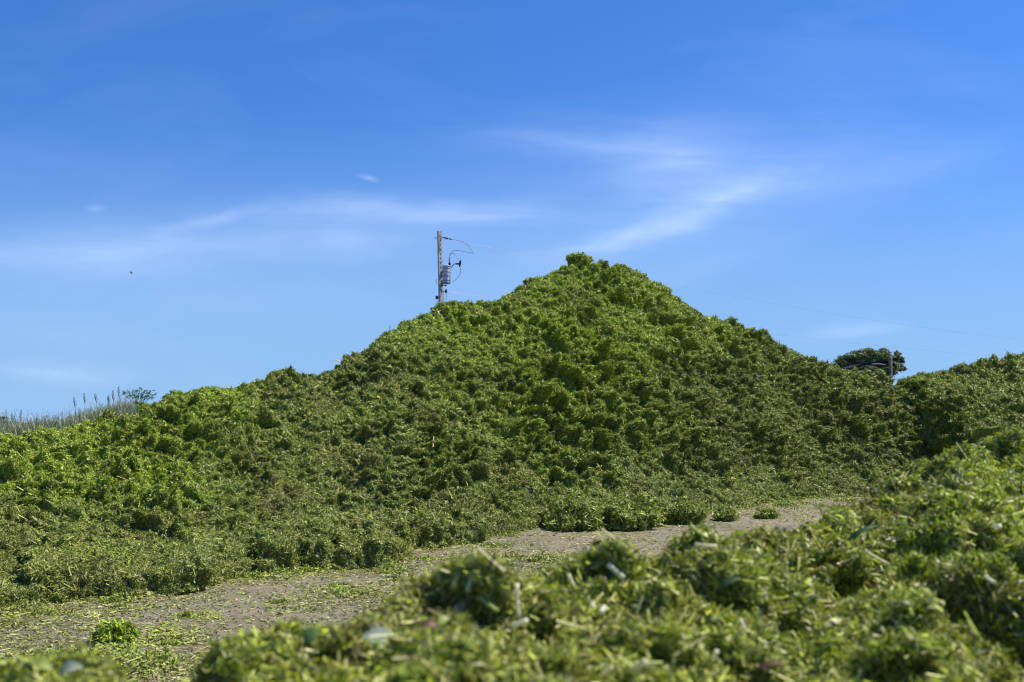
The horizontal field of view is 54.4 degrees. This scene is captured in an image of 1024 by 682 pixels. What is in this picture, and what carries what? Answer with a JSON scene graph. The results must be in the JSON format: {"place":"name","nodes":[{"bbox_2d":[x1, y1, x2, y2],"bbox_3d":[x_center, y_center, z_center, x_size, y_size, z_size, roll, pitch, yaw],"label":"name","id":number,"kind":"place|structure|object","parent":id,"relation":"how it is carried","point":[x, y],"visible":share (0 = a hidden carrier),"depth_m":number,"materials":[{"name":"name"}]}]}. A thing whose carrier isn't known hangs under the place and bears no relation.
{"place":"outdoors","nodes":[
{"label":"outdoors","id":0,"kind":"place"},
{"bbox_2d":[0,394,138,435],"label":"tall grass","id":1,"kind":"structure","parent":0,"point":[19,428],"depth_m":16.42,"materials":[{"name":"plant"}]},
{"bbox_2d":[0,422,870,681],"bbox_3d":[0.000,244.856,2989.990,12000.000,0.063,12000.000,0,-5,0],"label":"ground","id":2,"kind":"structure","parent":0,"point":[551,538],"depth_m":9.35,"materials":[{"name":"brown soil"}]},
{"bbox_2d":[89,615,140,644],"bbox_3d":[-2.901,2.142,7.226,0.352,0.294,0.318,4,-6,-40],"label":"forage clump","id":3,"kind":"object","parent":2,"relation":"on","point":[117,630],"visible":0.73,"depth_m":7.16,"materials":[{"name":"green plant"}]},
{"bbox_2d":[121,387,156,403],"bbox_3d":[-5.374,0.788,14.363,0.454,0.248,0.290,0,-5,0],"label":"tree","id":4,"kind":"object","parent":2,"relation":"on","point":[138,395],"visible":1,"depth_m":14.35,"materials":[{"name":"green plant"}]},
{"bbox_2d":[0,493,870,681],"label":"chopped litter","id":5,"kind":"object","parent":2,"relation":"on","point":[148,665],"visible":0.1,"depth_m":8.67,"materials":[{"name":"plant"}]},
{"bbox_2d":[436,231,472,302],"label":"utility pole","id":6,"kind":"object","parent":2,"relation":"on","point":[444,272],"visible":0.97,"depth_m":50.31,"materials":[{"name":"metal"}]},
{"bbox_2d":[447,291,999,356],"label":"power line","id":7,"kind":"object","parent":6,"relation":"attached to","point":[784,335],"visible":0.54,"depth_m":73.25,"materials":[{"name":"metal"}]},
{"bbox_2d":[0,259,933,609],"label":"forage heap","id":8,"kind":"object","parent":2,"relation":"on","point":[514,409],"visible":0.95,"depth_m":15.98,"materials":[{"name":"green plant"}]},
{"bbox_2d":[431,300,454,315],"bbox_3d":[-1.352,-0.571,19.601,0.543,0.464,0.560,0,-5,0],"label":"forage clump","id":9,"kind":"object","parent":8,"relation":"on","point":[439,306],"visible":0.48,"depth_m":19.53,"materials":[{"name":"green plant"}]},
{"bbox_2d":[564,252,593,268],"bbox_3d":[1.533,-1.726,22.525,0.698,0.619,0.680,-2,-5,21],"label":"forage clump","id":10,"kind":"object","parent":8,"relation":"on","point":[581,260],"visible":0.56,"depth_m":22.36,"materials":[{"name":"green plant"}]},
{"bbox_2d":[0,424,1023,681],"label":"forage heap","id":11,"kind":"object","parent":2,"relation":"on","point":[928,602],"visible":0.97,"depth_m":1.92,"materials":[{"name":"green plant"}]},
{"bbox_2d":[32,657,52,671],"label":"leaf piece","id":12,"kind":"object","parent":11,"relation":"on","point":[42,662],"visible":1,"depth_m":1.28,"materials":[{"name":"green plant"}]},
{"bbox_2d":[58,660,82,675],"bbox_3d":[-0.663,0.491,1.489,0.045,0.024,0.014,-2,-5,22],"label":"leaf piece","id":13,"kind":"object","parent":11,"relation":"on","point":[69,666],"visible":0.9,"depth_m":1.49,"materials":[{"name":"plant"}]},
{"bbox_2d":[303,627,319,646],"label":"leaf piece","id":14,"kind":"object","parent":11,"relation":"on","point":[310,634],"visible":0.97,"depth_m":1.74,"materials":[{"name":"green plant"}]},
{"bbox_2d":[362,626,392,645],"bbox_3d":[-0.215,0.493,1.640,0.068,0.040,0.028,0,-5,0],"label":"leaf piece","id":15,"kind":"object","parent":11,"relation":"on","point":[380,630],"visible":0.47,"depth_m":1.65,"materials":[{"name":"grey plant"}]},
{"bbox_2d":[424,619,435,626],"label":"leaf piece","id":16,"kind":"object","parent":11,"relation":"on","point":[430,623],"visible":1,"depth_m":1.58,"materials":[{"name":"brown plant"}]},
{"bbox_2d":[435,615,448,628],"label":"leaf piece","id":17,"kind":"object","parent":11,"relation":"on","point":[442,619],"visible":1,"depth_m":1.57,"materials":[{"name":"green plant"}]},
{"bbox_2d":[449,564,464,590],"bbox_3d":[-0.101,0.435,1.834,0.033,0.048,0.014,4,-6,-37],"label":"stem piece","id":18,"kind":"object","parent":11,"relation":"on","point":[455,580],"visible":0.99,"depth_m":1.83,"materials":[{"name":"green plant"}]},
{"bbox_2d":[452,603,465,615],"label":"leaf piece","id":19,"kind":"object","parent":11,"relation":"on","point":[457,608],"visible":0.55,"depth_m":1.81,"materials":[{"name":"grey plant"}]},
{"bbox_2d":[465,574,473,591],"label":"stem piece","id":20,"kind":"object","parent":11,"relation":"on","point":[468,586],"visible":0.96,"depth_m":1.81,"materials":[{"name":"plant"}]},
{"bbox_2d":[476,594,498,613],"bbox_3d":[-0.044,0.475,1.798,0.043,0.033,0.010,-2,-5,18],"label":"stem piece","id":21,"kind":"object","parent":11,"relation":"on","point":[487,603],"visible":1,"depth_m":1.79,"materials":[{"name":"green plant"}]},
{"bbox_2d":[515,583,521,618],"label":"stem piece","id":22,"kind":"object","parent":11,"relation":"on","point":[518,612],"visible":1,"depth_m":1.83,"materials":[{"name":"beige plant"}]},
{"bbox_2d":[510,618,528,627],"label":"stem piece","id":23,"kind":"object","parent":11,"relation":"on","point":[519,623],"visible":1,"depth_m":1.78,"materials":[{"name":"beige plant"}]},
{"bbox_2d":[566,573,577,590],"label":"stem piece","id":24,"kind":"object","parent":11,"relation":"on","point":[570,579],"visible":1,"depth_m":2.05,"materials":[{"name":"beige plant"}]},
{"bbox_2d":[597,605,606,614],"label":"stem piece","id":25,"kind":"object","parent":11,"relation":"on","point":[602,609],"visible":1,"depth_m":1.91,"materials":[{"name":"beige plant"}]},
{"bbox_2d":[600,663,612,670],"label":"stem piece","id":26,"kind":"object","parent":11,"relation":"on","point":[609,668],"visible":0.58,"depth_m":1.57,"materials":[{"name":"plant"}]},
{"bbox_2d":[599,545,629,574],"bbox_3d":[0.212,0.454,2.064,0.064,0.062,0.011,-1,-5,12],"label":"stem piece","id":27,"kind":"object","parent":11,"relation":"on","point":[604,551],"visible":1,"depth_m":2.06,"materials":[{"name":"green plant"}]},
{"bbox_2d":[606,562,624,579],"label":"stem piece","id":28,"kind":"object","parent":11,"relation":"on","point":[613,569],"visible":1,"depth_m":2.04,"materials":[{"name":"white plant"}]},
{"bbox_2d":[631,658,648,673],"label":"stem piece","id":29,"kind":"object","parent":11,"relation":"on","point":[640,665],"visible":1,"depth_m":1.47,"materials":[{"name":"plant"}]},
{"bbox_2d":[689,525,706,539],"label":"stem piece","id":30,"kind":"object","parent":11,"relation":"on","point":[694,529],"visible":1,"depth_m":2.43,"materials":[{"name":"green plant"}]},
{"bbox_2d":[695,542,716,548],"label":"stem piece","id":31,"kind":"object","parent":11,"relation":"on","point":[702,545],"visible":1,"depth_m":2.18,"materials":[{"name":"plant"}]},
{"bbox_2d":[711,649,718,660],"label":"stem piece","id":32,"kind":"object","parent":11,"relation":"on","point":[714,655],"visible":0.99,"depth_m":1.69,"materials":[{"name":"beige plant"}]},
{"bbox_2d":[717,577,741,591],"bbox_3d":[0.458,0.514,2.097,0.054,0.033,0.010,-1,-5,15],"label":"leaf piece","id":33,"kind":"object","parent":11,"relation":"on","point":[724,582],"visible":1,"depth_m":2.10,"materials":[{"name":"green plant"}]},
{"bbox_2d":[738,618,748,633],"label":"stem piece","id":34,"kind":"object","parent":11,"relation":"on","point":[741,622],"visible":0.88,"depth_m":1.95,"materials":[{"name":"plant"}]},
{"bbox_2d":[755,660,782,671],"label":"leaf piece","id":35,"kind":"object","parent":11,"relation":"on","point":[765,664],"visible":1,"depth_m":1.69,"materials":[{"name":"brown plant"}]},
{"bbox_2d":[773,577,782,584],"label":"stem piece","id":36,"kind":"object","parent":11,"relation":"on","point":[777,580],"visible":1,"depth_m":2.16,"materials":[{"name":"green plant"}]},
{"bbox_2d":[800,592,815,605],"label":"stem piece","id":37,"kind":"object","parent":11,"relation":"on","point":[812,593],"visible":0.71,"depth_m":2.12,"materials":[{"name":"plant"}]},
{"bbox_2d":[848,525,877,542],"bbox_3d":[1.003,0.565,2.853,0.095,0.072,0.012,-1,-5,7],"label":"leaf piece","id":38,"kind":"object","parent":11,"relation":"on","point":[856,534],"visible":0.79,"depth_m":2.86,"materials":[{"name":"green plant"}]},
{"bbox_2d":[865,550,887,565],"bbox_3d":[0.981,0.584,2.680,0.060,0.041,0.011,-1,-5,13],"label":"stem piece","id":39,"kind":"object","parent":11,"relation":"on","point":[877,558],"visible":0.9,"depth_m":2.67,"materials":[{"name":"beige plant"}]},
{"bbox_2d":[983,574,996,584],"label":"stem piece","id":40,"kind":"object","parent":11,"relation":"on","point":[985,576],"visible":1,"depth_m":2.18,"materials":[{"name":"plant"}]},
{"bbox_2d":[993,523,1001,529],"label":"stem piece","id":41,"kind":"object","parent":11,"relation":"on","point":[997,526],"visible":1,"depth_m":2.64,"materials":[{"name":"white plant"}]},
{"bbox_2d":[542,493,607,531],"bbox_3d":[0.949,2.625,14.847,1.005,0.709,1.008,0,-5,0],"label":"forage clump","id":42,"kind":"object","parent":2,"relation":"on","point":[567,513],"visible":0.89,"depth_m":14.59,"materials":[{"name":"green plant"}]},
{"bbox_2d":[591,490,669,531],"bbox_3d":[1.708,2.636,15.226,1.285,0.757,1.284,4,-6,-41],"label":"forage clump","id":43,"kind":"object","parent":2,"relation":"on","point":[622,512],"visible":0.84,"depth_m":14.90,"materials":[{"name":"green plant"}]},
{"bbox_2d":[657,500,708,524],"bbox_3d":[2.704,2.800,15.909,0.914,0.562,0.815,0,-5,0],"label":"forage clump","id":44,"kind":"object","parent":2,"relation":"on","point":[684,512],"visible":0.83,"depth_m":15.65,"materials":[{"name":"green plant"}]},
{"bbox_2d":[712,504,739,521],"bbox_3d":[3.491,2.844,16.246,0.460,0.372,0.530,0,-5,0],"label":"forage clump","id":45,"kind":"object","parent":2,"relation":"on","point":[726,513],"visible":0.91,"depth_m":16.12,"materials":[{"name":"green plant"}]},
{"bbox_2d":[751,506,780,518],"bbox_3d":[4.225,2.900,16.546,0.472,0.338,0.502,-1,-5,16],"label":"forage clump","id":46,"kind":"object","parent":2,"relation":"on","point":[765,513],"visible":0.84,"depth_m":16.43,"materials":[{"name":"green plant"}]},
{"bbox_2d":[842,361,894,370],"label":"open shelter","id":47,"kind":"object","parent":2,"relation":"on","point":[879,364],"visible":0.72,"depth_m":41.19,"materials":[{"name":"grey metal"}]},
{"bbox_2d":[833,346,907,376],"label":"tree","id":48,"kind":"object","parent":2,"relation":"on","point":[859,356],"visible":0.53,"depth_m":69.60,"materials":[{"name":"green plant"}]},
{"bbox_2d":[888,353,892,378],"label":"timber post","id":49,"kind":"object","parent":2,"relation":"on","point":[890,365],"visible":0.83,"depth_m":41.01,"materials":[{"name":"grey wood"}]},
{"bbox_2d":[893,351,1023,458],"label":"forage heap","id":50,"kind":"object","parent":2,"relation":"on","point":[974,402],"visible":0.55,"depth_m":24.23,"materials":[{"name":"green plant"}]},
{"bbox_2d":[0,0,1023,421],"label":"sky","id":51,"kind":"structure","parent":0,"point":[275,182],"materials":[{"name":"blue"}]}
]}

